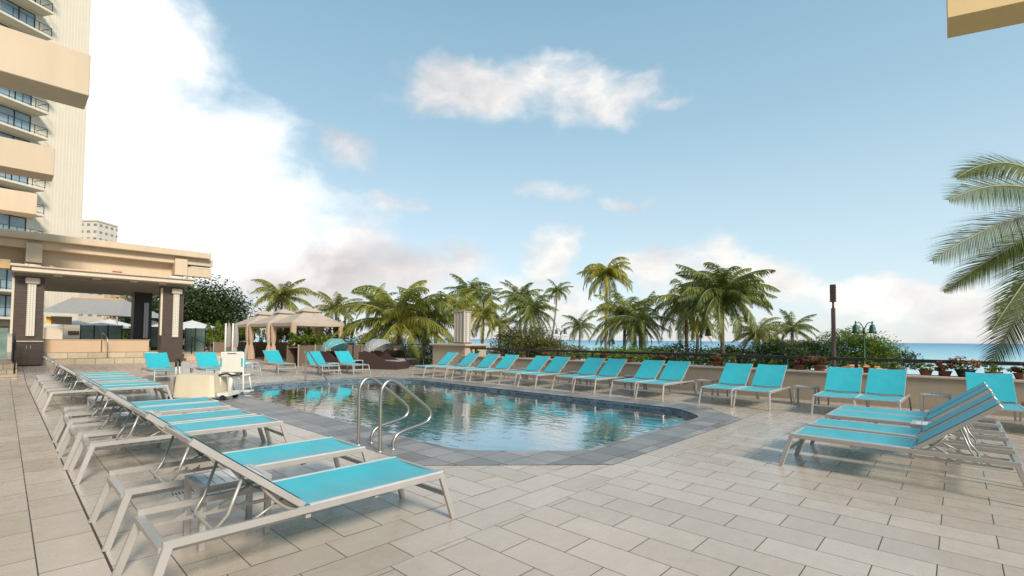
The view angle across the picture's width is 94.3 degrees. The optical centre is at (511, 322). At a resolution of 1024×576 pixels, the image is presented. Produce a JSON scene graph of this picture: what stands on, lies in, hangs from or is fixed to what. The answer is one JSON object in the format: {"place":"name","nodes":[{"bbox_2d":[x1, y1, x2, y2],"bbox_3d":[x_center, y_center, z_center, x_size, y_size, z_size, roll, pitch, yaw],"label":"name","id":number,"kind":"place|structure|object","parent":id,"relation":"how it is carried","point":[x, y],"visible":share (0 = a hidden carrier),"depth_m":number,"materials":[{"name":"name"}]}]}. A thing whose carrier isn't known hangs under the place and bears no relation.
{"place":"outdoors","nodes":[
{"label":"outdoors","id":0,"kind":"place"},
{"bbox_2d":[0,0,90,351],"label":"hotel tower","id":1,"kind":"structure","parent":0,"point":[60,128],"depth_m":52.31,"materials":[{"name":"paint"}]},
{"bbox_2d":[0,214,24,230],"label":"window","id":2,"kind":"structure","parent":1,"relation":"in","point":[4,219],"depth_m":49.14,"materials":[{"name":"blue glass"}]},
{"bbox_2d":[0,105,29,131],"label":"window","id":3,"kind":"structure","parent":1,"relation":"in","point":[3,117],"depth_m":49.38,"materials":[{"name":"blue glass"}]},
{"bbox_2d":[0,0,33,27],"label":"window","id":4,"kind":"structure","parent":1,"relation":"in","point":[3,6],"depth_m":49.47,"materials":[{"name":"blue glass"}]},
{"bbox_2d":[78,293,104,322],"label":"apartment block","id":5,"kind":"structure","parent":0,"point":[88,318],"depth_m":145.49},
{"bbox_2d":[82,220,117,241],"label":"apartment block","id":6,"kind":"structure","parent":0,"point":[98,230],"depth_m":233.19,"materials":[{"name":"paint"}]},
{"bbox_2d":[239,381,693,450],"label":"pool water","id":7,"kind":"structure","parent":0,"point":[478,415],"depth_m":9.82,"materials":[{"name":"liquid"}]},
{"bbox_2d":[0,350,1023,575],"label":"deck","id":8,"kind":"structure","parent":0,"point":[733,499],"depth_m":4.02,"materials":[{"name":"tile"}]},
{"bbox_2d":[34,360,152,401],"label":"sun lounger","id":9,"kind":"object","parent":8,"relation":"on","point":[37,396],"visible":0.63,"depth_m":11.09,"materials":[{"name":"silver metal"}]},
{"bbox_2d":[37,362,163,407],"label":"sun lounger","id":10,"kind":"object","parent":8,"relation":"on","point":[44,392],"visible":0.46,"depth_m":10.30,"materials":[{"name":"silver metal"}]},
{"bbox_2d":[39,363,172,412],"bbox_3d":[-8.366,1.278,9.909,0.750,0.904,2.072,-1,-3,43],"label":"sun lounger","id":11,"kind":"object","parent":8,"relation":"on","point":[76,390],"visible":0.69,"depth_m":9.64,"materials":[{"name":"silver metal"}]},
{"bbox_2d":[0,228,212,365],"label":"bar pavilion","id":12,"kind":"structure","parent":8,"relation":"on","point":[141,275],"depth_m":20.17,"materials":[{"name":"paint"}]},
{"bbox_2d":[17,360,221,383],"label":"ramp","id":13,"kind":"structure","parent":8,"relation":"on","point":[26,374],"depth_m":17.77,"materials":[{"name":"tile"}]},
{"bbox_2d":[16,341,43,365],"bbox_3d":[-18.325,1.139,17.985,0.590,0.920,0.800,-1,-3,43],"label":"bar cabinet","id":14,"kind":"object","parent":13,"relation":"on","point":[28,352],"visible":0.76,"depth_m":17.83,"materials":[{"name":"brown wood"}]},
{"bbox_2d":[43,316,71,338],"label":"bar back wall","id":15,"kind":"structure","parent":13,"relation":"on","point":[52,333],"depth_m":31.02,"materials":[{"name":"paint"}]},
{"bbox_2d":[80,325,122,338],"bbox_3d":[-23.359,0.640,27.018,2.434,1.050,0.071,0,-2,0],"label":"glass screen","id":16,"kind":"object","parent":13,"relation":"on","point":[96,331],"visible":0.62,"depth_m":27.01,"materials":[{"name":"glass"}]},
{"bbox_2d":[52,373,217,441],"bbox_3d":[-5.782,1.217,7.505,0.750,0.904,2.072,-1,-3,43],"label":"sun lounger","id":17,"kind":"object","parent":8,"relation":"on","point":[164,402],"visible":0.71,"depth_m":7.34,"materials":[{"name":"silver metal"}]},
{"bbox_2d":[52,376,231,451],"bbox_3d":[-5.229,1.202,6.928,0.750,0.904,2.072,-1,-3,44],"label":"sun lounger","id":18,"kind":"object","parent":8,"relation":"on","point":[181,408],"visible":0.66,"depth_m":6.75,"materials":[{"name":"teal metal"}]},
{"bbox_2d":[140,352,180,380],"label":"sun lounger","id":19,"kind":"object","parent":8,"relation":"on","point":[157,362],"visible":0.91,"depth_m":15.90,"materials":[{"name":"fabric"}]},
{"bbox_2d":[56,382,265,469],"bbox_3d":[-4.407,1.181,6.139,0.750,0.904,2.072,-1,-3,42],"label":"sun lounger","id":20,"kind":"object","parent":8,"relation":"on","point":[188,417],"visible":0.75,"depth_m":5.88,"materials":[{"name":"fabric"}]},
{"bbox_2d":[68,386,289,484],"bbox_3d":[-3.785,1.168,5.608,0.750,0.904,2.072,-1,-3,44],"label":"sun lounger","id":21,"kind":"object","parent":8,"relation":"on","point":[229,425],"visible":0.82,"depth_m":5.36,"materials":[{"name":"fabric"}]},
{"bbox_2d":[182,351,219,365],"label":"stone steps","id":22,"kind":"structure","parent":8,"relation":"on","point":[187,356],"depth_m":23.43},
{"bbox_2d":[184,328,205,351],"bbox_3d":[-18.350,1.012,27.525,1.228,1.450,0.071,0,-2,0],"label":"glass screen","id":23,"kind":"object","parent":22,"relation":"on","point":[199,334],"visible":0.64,"depth_m":27.52,"materials":[{"name":"green glass"}]},
{"bbox_2d":[192,352,219,372],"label":"sun lounger","id":24,"kind":"object","parent":8,"relation":"on","point":[207,361],"visible":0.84,"depth_m":16.74,"materials":[{"name":"fabric"}]},
{"bbox_2d":[168,352,253,400],"bbox_3d":[-7.005,1.230,11.187,1.568,1.100,0.928,1,-2,-5],"label":"pool lift","id":25,"kind":"object","parent":8,"relation":"on","point":[193,385],"visible":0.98,"depth_m":10.92,"materials":[{"name":"white plastic"}]},
{"bbox_2d":[183,464,271,551],"bbox_3d":[-2.103,1.340,3.515,0.420,0.430,0.460,-1,-3,43],"label":"side table","id":26,"kind":"object","parent":8,"relation":"on","point":[225,478],"visible":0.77,"depth_m":3.47,"materials":[{"name":"silver metal"}]},
{"bbox_2d":[88,405,369,551],"bbox_3d":[-2.305,1.132,4.203,0.750,0.904,2.072,-1,-3,43],"label":"sun lounger","id":27,"kind":"object","parent":8,"relation":"on","point":[302,453],"visible":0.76,"depth_m":4.03,"materials":[{"name":"fabric"}]},
{"bbox_2d":[210,341,270,356],"bbox_3d":[-19.558,1.912,34.578,0.697,1.150,4.164,-1,-3,39],"label":"timber planter","id":28,"kind":"object","parent":8,"relation":"on","point":[259,347],"visible":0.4,"depth_m":34.25,"materials":[{"name":"brown wood"}]},
{"bbox_2d":[206,319,265,343],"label":"hedge","id":29,"kind":"object","parent":28,"relation":"in","point":[218,327],"visible":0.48,"depth_m":33.69,"materials":[{"name":"green plant"}]},
{"bbox_2d":[233,310,279,358],"bbox_3d":[-17.258,0.794,33.060,3.308,3.320,3.295,-1,-3,44],"label":"cabana","id":30,"kind":"object","parent":8,"relation":"on","point":[255,318],"visible":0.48,"depth_m":32.25,"materials":[{"name":"beige fabric"}]},
{"bbox_2d":[260,350,296,373],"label":"sun lounger","id":31,"kind":"object","parent":8,"relation":"on","point":[273,357],"visible":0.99,"depth_m":20.16,"materials":[{"name":"fabric"}]},
{"bbox_2d":[247,309,316,360],"bbox_3d":[-14.850,0.739,30.877,3.308,3.320,3.295,-1,-3,42],"label":"cabana","id":32,"kind":"object","parent":8,"relation":"on","point":[266,322],"visible":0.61,"depth_m":30.51,"materials":[{"name":"beige fabric"}]},
{"bbox_2d":[111,424,455,575],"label":"sun lounger","id":33,"kind":"object","parent":8,"relation":"on","point":[304,496],"visible":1,"depth_m":3.11,"materials":[{"name":"fabric"}]},
{"bbox_2d":[270,307,344,349],"bbox_3d":[-12.336,0.684,28.698,3.308,3.320,3.295,-1,-3,43],"label":"cabana","id":34,"kind":"object","parent":8,"relation":"on","point":[308,317],"visible":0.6,"depth_m":28.24,"materials":[{"name":"beige fabric"}]},
{"bbox_2d":[286,344,330,365],"bbox_3d":[-10.799,1.692,25.365,0.704,1.100,2.804,0,-2,12],"label":"timber planter","id":35,"kind":"object","parent":8,"relation":"on","point":[296,354],"visible":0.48,"depth_m":24.38,"materials":[{"name":"wood"}]},
{"bbox_2d":[287,330,331,347],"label":"hedge","id":36,"kind":"object","parent":35,"relation":"in","point":[313,338],"visible":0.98,"depth_m":25.02,"materials":[{"name":"green plant"}]},
{"bbox_2d":[271,342,351,357],"bbox_3d":[-13.874,1.883,32.327,10.556,1.150,0.696,-1,-3,41],"label":"timber planter","id":37,"kind":"object","parent":8,"relation":"on","point":[281,347],"visible":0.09,"depth_m":34.11,"materials":[{"name":"brown wood"}]},
{"bbox_2d":[276,312,353,344],"bbox_3d":[-13.882,0.558,32.359,11.324,2.396,0.989,-1,-3,42],"label":"hedge","id":38,"kind":"object","parent":37,"relation":"in","point":[285,331],"visible":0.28,"depth_m":31.40,"materials":[{"name":"green plant"}]},
{"bbox_2d":[300,351,340,375],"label":"sun lounger","id":39,"kind":"object","parent":8,"relation":"on","point":[318,358],"visible":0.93,"depth_m":19.06,"materials":[{"name":"fabric"}]},
{"bbox_2d":[316,338,358,369],"bbox_3d":[-8.207,1.458,22.813,2.077,1.436,1.305,0,-2,23],"label":"daybed","id":40,"kind":"object","parent":8,"relation":"on","point":[336,344],"visible":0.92,"depth_m":22.45,"materials":[{"name":"fabric"}]},
{"bbox_2d":[330,351,370,374],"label":"sun lounger","id":41,"kind":"object","parent":8,"relation":"on","point":[345,358],"visible":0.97,"depth_m":19.87,"materials":[{"name":"fabric"}]},
{"bbox_2d":[336,343,428,364],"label":"wall","id":42,"kind":"structure","parent":8,"relation":"on","point":[354,350],"depth_m":25.98,"materials":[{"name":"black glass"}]},
{"bbox_2d":[358,339,408,369],"bbox_3d":[-6.180,1.477,22.864,2.077,1.436,1.305,0,-2,15],"label":"daybed","id":43,"kind":"object","parent":8,"relation":"on","point":[380,358],"visible":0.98,"depth_m":22.43,"materials":[{"name":"wicker"}]},
{"bbox_2d":[432,353,484,378],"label":"sun lounger","id":44,"kind":"object","parent":8,"relation":"on","point":[468,360],"visible":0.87,"depth_m":18.52,"materials":[{"name":"fabric"}]},
{"bbox_2d":[429,343,489,371],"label":"stone pier","id":45,"kind":"structure","parent":8,"relation":"on","point":[441,351],"depth_m":21.71,"materials":[{"name":"beige paint"}]},
{"bbox_2d":[453,311,471,343],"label":"lantern column","id":46,"kind":"structure","parent":45,"relation":"on","point":[462,327],"depth_m":21.83,"materials":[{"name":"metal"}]},
{"bbox_2d":[232,406,695,465],"bbox_3d":[-2.150,2.441,11.549,11.800,0.690,5.870,-1,-3,43],"label":"pool basin","id":47,"kind":"object","parent":8,"relation":"in","point":[512,448],"depth_m":10.66,"materials":[{"name":"tile"}]},
{"bbox_2d":[241,379,697,465],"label":"waterline tiles","id":48,"kind":"object","parent":47,"relation":"attached to","point":[670,409],"visible":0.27,"depth_m":13.41,"materials":[{"name":"tile"}]},
{"bbox_2d":[211,377,740,464],"bbox_3d":[-2.206,1.833,11.614,13.250,0.001,7.450,-1,-3,43],"label":"pool coping","id":49,"kind":"object","parent":8,"relation":"on","point":[416,451],"visible":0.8,"depth_m":7.05,"materials":[{"name":"stone"}]},
{"bbox_2d":[355,376,409,444],"bbox_3d":[-1.823,1.211,6.761,0.104,0.921,0.876,-1,-3,43],"label":"grab rail","id":50,"kind":"object","parent":49,"relation":"on","point":[387,389],"visible":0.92,"depth_m":6.60,"materials":[{"name":"metal"}]},
{"bbox_2d":[376,379,431,451],"bbox_3d":[-1.429,1.202,6.392,0.104,0.921,0.876,-1,-3,43],"label":"grab rail","id":51,"kind":"object","parent":49,"relation":"on","point":[415,397],"visible":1,"depth_m":6.24,"materials":[{"name":"metal"}]},
{"bbox_2d":[451,354,504,380],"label":"sun lounger","id":52,"kind":"object","parent":8,"relation":"on","point":[487,361],"visible":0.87,"depth_m":17.75,"materials":[{"name":"fabric"}]},
{"bbox_2d":[469,354,523,382],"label":"sun lounger","id":53,"kind":"object","parent":8,"relation":"on","point":[506,362],"visible":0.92,"depth_m":17.05,"materials":[{"name":"fabric"}]},
{"bbox_2d":[498,355,555,385],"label":"sun lounger","id":54,"kind":"object","parent":8,"relation":"on","point":[537,363],"visible":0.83,"depth_m":16.15,"materials":[{"name":"fabric"}]},
{"bbox_2d":[517,356,574,387],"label":"sun lounger","id":55,"kind":"object","parent":8,"relation":"on","point":[556,365],"visible":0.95,"depth_m":15.48,"materials":[{"name":"fabric"}]},
{"bbox_2d":[551,357,610,390],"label":"sun lounger","id":56,"kind":"object","parent":8,"relation":"on","point":[590,366],"visible":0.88,"depth_m":14.70,"materials":[{"name":"fabric"}]},
{"bbox_2d":[572,358,632,393],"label":"sun lounger","id":57,"kind":"object","parent":8,"relation":"on","point":[611,369],"visible":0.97,"depth_m":14.10,"materials":[{"name":"fabric"}]},
{"bbox_2d":[609,360,669,397],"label":"sun lounger","id":58,"kind":"object","parent":8,"relation":"on","point":[648,370],"visible":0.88,"depth_m":13.32,"materials":[{"name":"fabric"}]},
{"bbox_2d":[635,361,694,399],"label":"sun lounger","id":59,"kind":"object","parent":8,"relation":"on","point":[673,373],"visible":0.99,"depth_m":12.78,"materials":[{"name":"fabric"}]},
{"bbox_2d":[698,363,757,406],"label":"sun lounger","id":60,"kind":"object","parent":8,"relation":"on","point":[734,376],"visible":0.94,"depth_m":11.74,"materials":[{"name":"fabric"}]},
{"bbox_2d":[462,355,1023,416],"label":"parapet wall","id":61,"kind":"structure","parent":8,"relation":"on","point":[918,384],"depth_m":11.99,"materials":[{"name":"beige paint"}]},
{"bbox_2d":[470,347,1023,375],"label":"metal railing","id":62,"kind":"object","parent":61,"relation":"on","point":[854,359],"visible":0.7,"depth_m":13.06,"materials":[{"name":"brown metal"}]},
{"bbox_2d":[947,356,983,376],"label":"potted plant","id":63,"kind":"object","parent":61,"relation":"on","point":[960,370],"visible":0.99,"depth_m":10.15,"materials":[{"name":"green plant"}]},
{"bbox_2d":[732,364,792,410],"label":"sun lounger","id":64,"kind":"object","parent":8,"relation":"on","point":[769,379],"visible":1,"depth_m":11.22,"materials":[{"name":"fabric"}]},
{"bbox_2d":[810,367,867,414],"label":"sun lounger","id":65,"kind":"object","parent":8,"relation":"on","point":[843,383],"visible":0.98,"depth_m":10.25,"materials":[{"name":"fabric"}]},
{"bbox_2d":[852,368,911,410],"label":"sun lounger","id":66,"kind":"object","parent":8,"relation":"on","point":[885,385],"visible":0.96,"depth_m":9.76,"materials":[{"name":"fabric"}]},
{"bbox_2d":[778,398,1023,484],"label":"sun lounger","id":67,"kind":"object","parent":8,"relation":"on","point":[911,447],"visible":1,"depth_m":4.89,"materials":[{"name":"fabric"}]},
{"bbox_2d":[799,392,1023,485],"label":"sun lounger","id":68,"kind":"object","parent":8,"relation":"on","point":[900,431],"visible":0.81,"depth_m":5.62,"materials":[{"name":"fabric"}]},
{"bbox_2d":[824,385,1007,445],"bbox_3d":[5.524,1.285,6.628,2.072,0.904,0.750,-1,-3,42],"label":"sun lounger","id":69,"kind":"object","parent":8,"relation":"on","point":[876,418],"visible":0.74,"depth_m":6.45,"materials":[{"name":"fabric"}]},
{"bbox_2d":[836,382,1002,429],"bbox_3d":[6.023,1.308,7.161,2.072,0.904,0.750,-1,-3,43],"label":"sun lounger","id":70,"kind":"object","parent":8,"relation":"on","point":[890,411],"visible":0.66,"depth_m":7.19,"materials":[{"name":"fabric"}]},
{"bbox_2d":[965,372,1023,423],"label":"sun lounger","id":71,"kind":"object","parent":8,"relation":"on","point":[1001,386],"visible":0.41,"depth_m":8.76,"materials":[{"name":"fabric"}]},
{"bbox_2d":[82,0,1023,343],"label":"sky","id":72,"kind":"structure","parent":0,"point":[341,146],"materials":[{"name":"blue"}]},
{"bbox_2d":[240,337,1023,377],"bbox_3d":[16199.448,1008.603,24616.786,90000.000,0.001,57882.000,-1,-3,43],"label":"sea","id":73,"kind":"structure","parent":0,"point":[939,351],"depth_m":573.60,"materials":[{"name":"liquid"}]},
{"bbox_2d":[946,0,1023,37],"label":"overhead beam","id":74,"kind":"structure","parent":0,"point":[965,17],"depth_m":7.72,"materials":[{"name":"paint"}]},
{"label":"ground","id":75,"kind":"structure","parent":0,"visible":0},
{"bbox_2d":[42,297,158,338],"bbox_3d":[-27.364,-0.089,32.242,5.201,3.295,4.400,1,-2,0],"label":"bar tent","id":76,"kind":"object","parent":75,"relation":"on","point":[101,306],"visible":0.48,"depth_m":31.11,"materials":[{"name":"grey fabric"}]},
{"bbox_2d":[106,274,264,350],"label":"broadleaf tree","id":77,"kind":"object","parent":75,"relation":"on","point":[214,309],"visible":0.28,"depth_m":57.86,"materials":[{"name":"green plant"}]},
{"bbox_2d":[250,279,320,341],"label":"palm tree","id":78,"kind":"object","parent":75,"relation":"on","point":[275,293],"visible":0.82,"depth_m":45.54,"materials":[{"name":"green plant"}]},
{"bbox_2d":[313,291,363,336],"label":"palm tree","id":79,"kind":"object","parent":75,"relation":"on","point":[334,306],"visible":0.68,"depth_m":49.66,"materials":[{"name":"green plant"}]},
{"bbox_2d":[333,280,453,357],"bbox_3d":[-6.836,2.888,28.876,8.030,11.434,6.298,-1,-3,43],"label":"palm tree","id":80,"kind":"object","parent":75,"relation":"on","point":[399,311],"visible":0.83,"depth_m":28.15,"materials":[{"name":"green plant"}]},
{"bbox_2d":[395,345,432,364],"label":"shrub","id":81,"kind":"object","parent":75,"relation":"on","point":[428,360],"visible":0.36,"depth_m":29.00,"materials":[{"name":"green plant"}]},
{"bbox_2d":[392,286,480,364],"bbox_3d":[-4.951,3.290,29.910,5.721,10.737,5.566,0,-2,20],"label":"palm tree","id":82,"kind":"object","parent":75,"relation":"on","point":[441,314],"visible":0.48,"depth_m":29.53,"materials":[{"name":"green plant"}]},
{"bbox_2d":[443,273,493,309],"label":"palm tree","id":83,"kind":"object","parent":75,"relation":"on","point":[459,288],"visible":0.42,"depth_m":57.59,"materials":[{"name":"green plant"}]},
{"bbox_2d":[459,294,507,343],"bbox_3d":[-2.288,3.350,38.010,3.968,11.225,3.768,0,-2,3],"label":"palm tree","id":84,"kind":"object","parent":75,"relation":"on","point":[484,312],"visible":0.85,"depth_m":37.70,"materials":[{"name":"green plant"}]},
{"bbox_2d":[497,280,543,327],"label":"palm tree","id":85,"kind":"object","parent":75,"relation":"on","point":[522,288],"visible":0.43,"depth_m":51.74,"materials":[{"name":"green plant"}]},
{"bbox_2d":[487,322,573,357],"bbox_3d":[1.313,4.381,33.900,6.305,8.945,6.525,-1,-3,43],"label":"shrub","id":86,"kind":"object","parent":75,"relation":"on","point":[508,338],"visible":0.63,"depth_m":32.98,"materials":[{"name":"green plant"}]},
{"bbox_2d":[503,288,558,337],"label":"palm tree","id":87,"kind":"object","parent":75,"relation":"on","point":[530,311],"visible":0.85,"depth_m":45.56,"materials":[{"name":"green plant"}]},
{"bbox_2d":[515,342,588,359],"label":"shrub","id":88,"kind":"object","parent":75,"relation":"on","point":[554,354],"visible":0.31,"depth_m":31.27,"materials":[{"name":"green plant"}]},
{"bbox_2d":[543,279,573,340],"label":"palm tree","id":89,"kind":"object","parent":75,"relation":"on","point":[558,290],"visible":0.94,"depth_m":59.74,"materials":[{"name":"green plant"}]},
{"bbox_2d":[561,310,598,359],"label":"palm tree","id":90,"kind":"object","parent":75,"relation":"on","point":[578,324],"visible":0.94,"depth_m":57.72,"materials":[{"name":"green plant"}]},
{"bbox_2d":[577,257,632,346],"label":"palm tree","id":91,"kind":"object","parent":75,"relation":"on","point":[605,274],"visible":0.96,"depth_m":43.45,"materials":[{"name":"green plant"}]},
{"bbox_2d":[586,290,659,349],"bbox_3d":[8.615,3.224,35.859,5.378,11.529,5.983,0,-2,25],"label":"palm tree","id":92,"kind":"object","parent":75,"relation":"on","point":[610,305],"visible":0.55,"depth_m":35.45,"materials":[{"name":"green plant"}]},
{"bbox_2d":[578,344,673,361],"bbox_3d":[7.186,5.051,29.966,6.019,7.434,5.898,0,-2,16],"label":"shrub","id":93,"kind":"object","parent":75,"relation":"on","point":[619,356],"visible":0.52,"depth_m":28.90,"materials":[{"name":"green plant"}]},
{"bbox_2d":[605,291,676,348],"bbox_3d":[8.523,3.396,32.111,4.653,10.904,4.167,-1,-3,43],"label":"palm tree","id":94,"kind":"object","parent":75,"relation":"on","point":[636,321],"visible":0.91,"depth_m":31.82,"materials":[{"name":"green plant"}]},
{"bbox_2d":[636,341,730,364],"bbox_3d":[10.276,4.939,29.561,5.578,7.686,6.292,0,-2,6],"label":"shrub","id":95,"kind":"object","parent":75,"relation":"on","point":[679,348],"visible":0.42,"depth_m":28.98,"materials":[{"name":"green plant"}]},
{"bbox_2d":[646,278,728,358],"bbox_3d":[12.436,2.928,33.770,5.264,12.037,5.736,1,-2,-14],"label":"palm tree","id":96,"kind":"object","parent":75,"relation":"on","point":[674,308],"visible":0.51,"depth_m":33.80,"materials":[{"name":"green plant"}]},
{"bbox_2d":[675,262,780,365],"bbox_3d":[12.827,2.546,28.847,6.074,12.468,5.753,-1,-3,43],"label":"palm tree","id":97,"kind":"object","parent":75,"relation":"on","point":[721,292],"visible":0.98,"depth_m":28.24,"materials":[{"name":"green plant"}]},
{"bbox_2d":[688,344,779,366],"bbox_3d":[13.963,5.081,30.172,6.120,7.507,5.498,-1,-3,43],"label":"shrub","id":98,"kind":"object","parent":75,"relation":"on","point":[732,349],"visible":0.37,"depth_m":29.05,"materials":[{"name":"green plant"}]},
{"bbox_2d":[730,317,790,350],"bbox_3d":[17.490,4.264,33.783,4.057,9.458,3.778,-1,-3,43],"label":"palm tree","id":99,"kind":"object","parent":75,"relation":"on","point":[764,333],"visible":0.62,"depth_m":33.71,"materials":[{"name":"green plant"}]},
{"bbox_2d":[732,338,825,369],"bbox_3d":[16.666,4.878,29.832,5.500,7.934,4.797,-1,-3,43],"label":"shrub","id":100,"kind":"object","parent":75,"relation":"on","point":[775,347],"visible":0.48,"depth_m":29.09,"materials":[{"name":"green plant"}]},
{"bbox_2d":[769,309,820,364],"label":"palm tree","id":101,"kind":"object","parent":75,"relation":"on","point":[796,328],"visible":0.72,"depth_m":41.72,"materials":[{"name":"green plant"}]},
{"bbox_2d":[789,337,849,369],"bbox_3d":[18.873,4.866,29.746,4.056,7.988,4.046,1,-2,-15],"label":"shrub","id":102,"kind":"object","parent":75,"relation":"on","point":[825,349],"visible":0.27,"depth_m":29.14,"materials":[{"name":"green plant"}]},
{"bbox_2d":[829,284,836,366],"bbox_3d":[8.482,3.571,12.463,0.140,9.180,0.140,-1,-3,43],"label":"torch pole","id":103,"kind":"object","parent":75,"relation":"on","point":[833,313],"visible":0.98,"depth_m":12.55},
{"bbox_2d":[810,325,908,368],"bbox_3d":[22.910,4.513,31.755,4.774,8.905,4.944,1,-2,-9],"label":"shrub","id":104,"kind":"object","parent":75,"relation":"on","point":[856,344],"visible":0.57,"depth_m":30.93,"materials":[{"name":"green plant"}]},
{"bbox_2d":[925,146,1023,366],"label":"palm tree","id":105,"kind":"object","parent":75,"relation":"on","point":[995,263],"visible":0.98,"depth_m":11.34,"materials":[{"name":"green plant"}]},
{"bbox_3d":[-15.465,-3.148,1.115,44.000,9.000,1.300,-1,-3,43],"label":"hotel wing","id":106,"kind":"object","parent":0,"visible":0},
{"bbox_2d":[0,188,36,217],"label":"overhead beam","id":107,"kind":"structure","parent":106,"relation":"attached to","point":[18,203],"depth_m":20.64,"materials":[{"name":"paint"}]},
{"bbox_2d":[0,136,54,181],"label":"overhead beam","id":108,"kind":"structure","parent":106,"relation":"attached to","point":[25,159],"depth_m":15.46,"materials":[{"name":"paint"}]},
{"bbox_2d":[0,25,90,108],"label":"overhead beam","id":109,"kind":"structure","parent":106,"relation":"attached to","point":[39,67],"depth_m":10.13,"materials":[{"name":"paint"}]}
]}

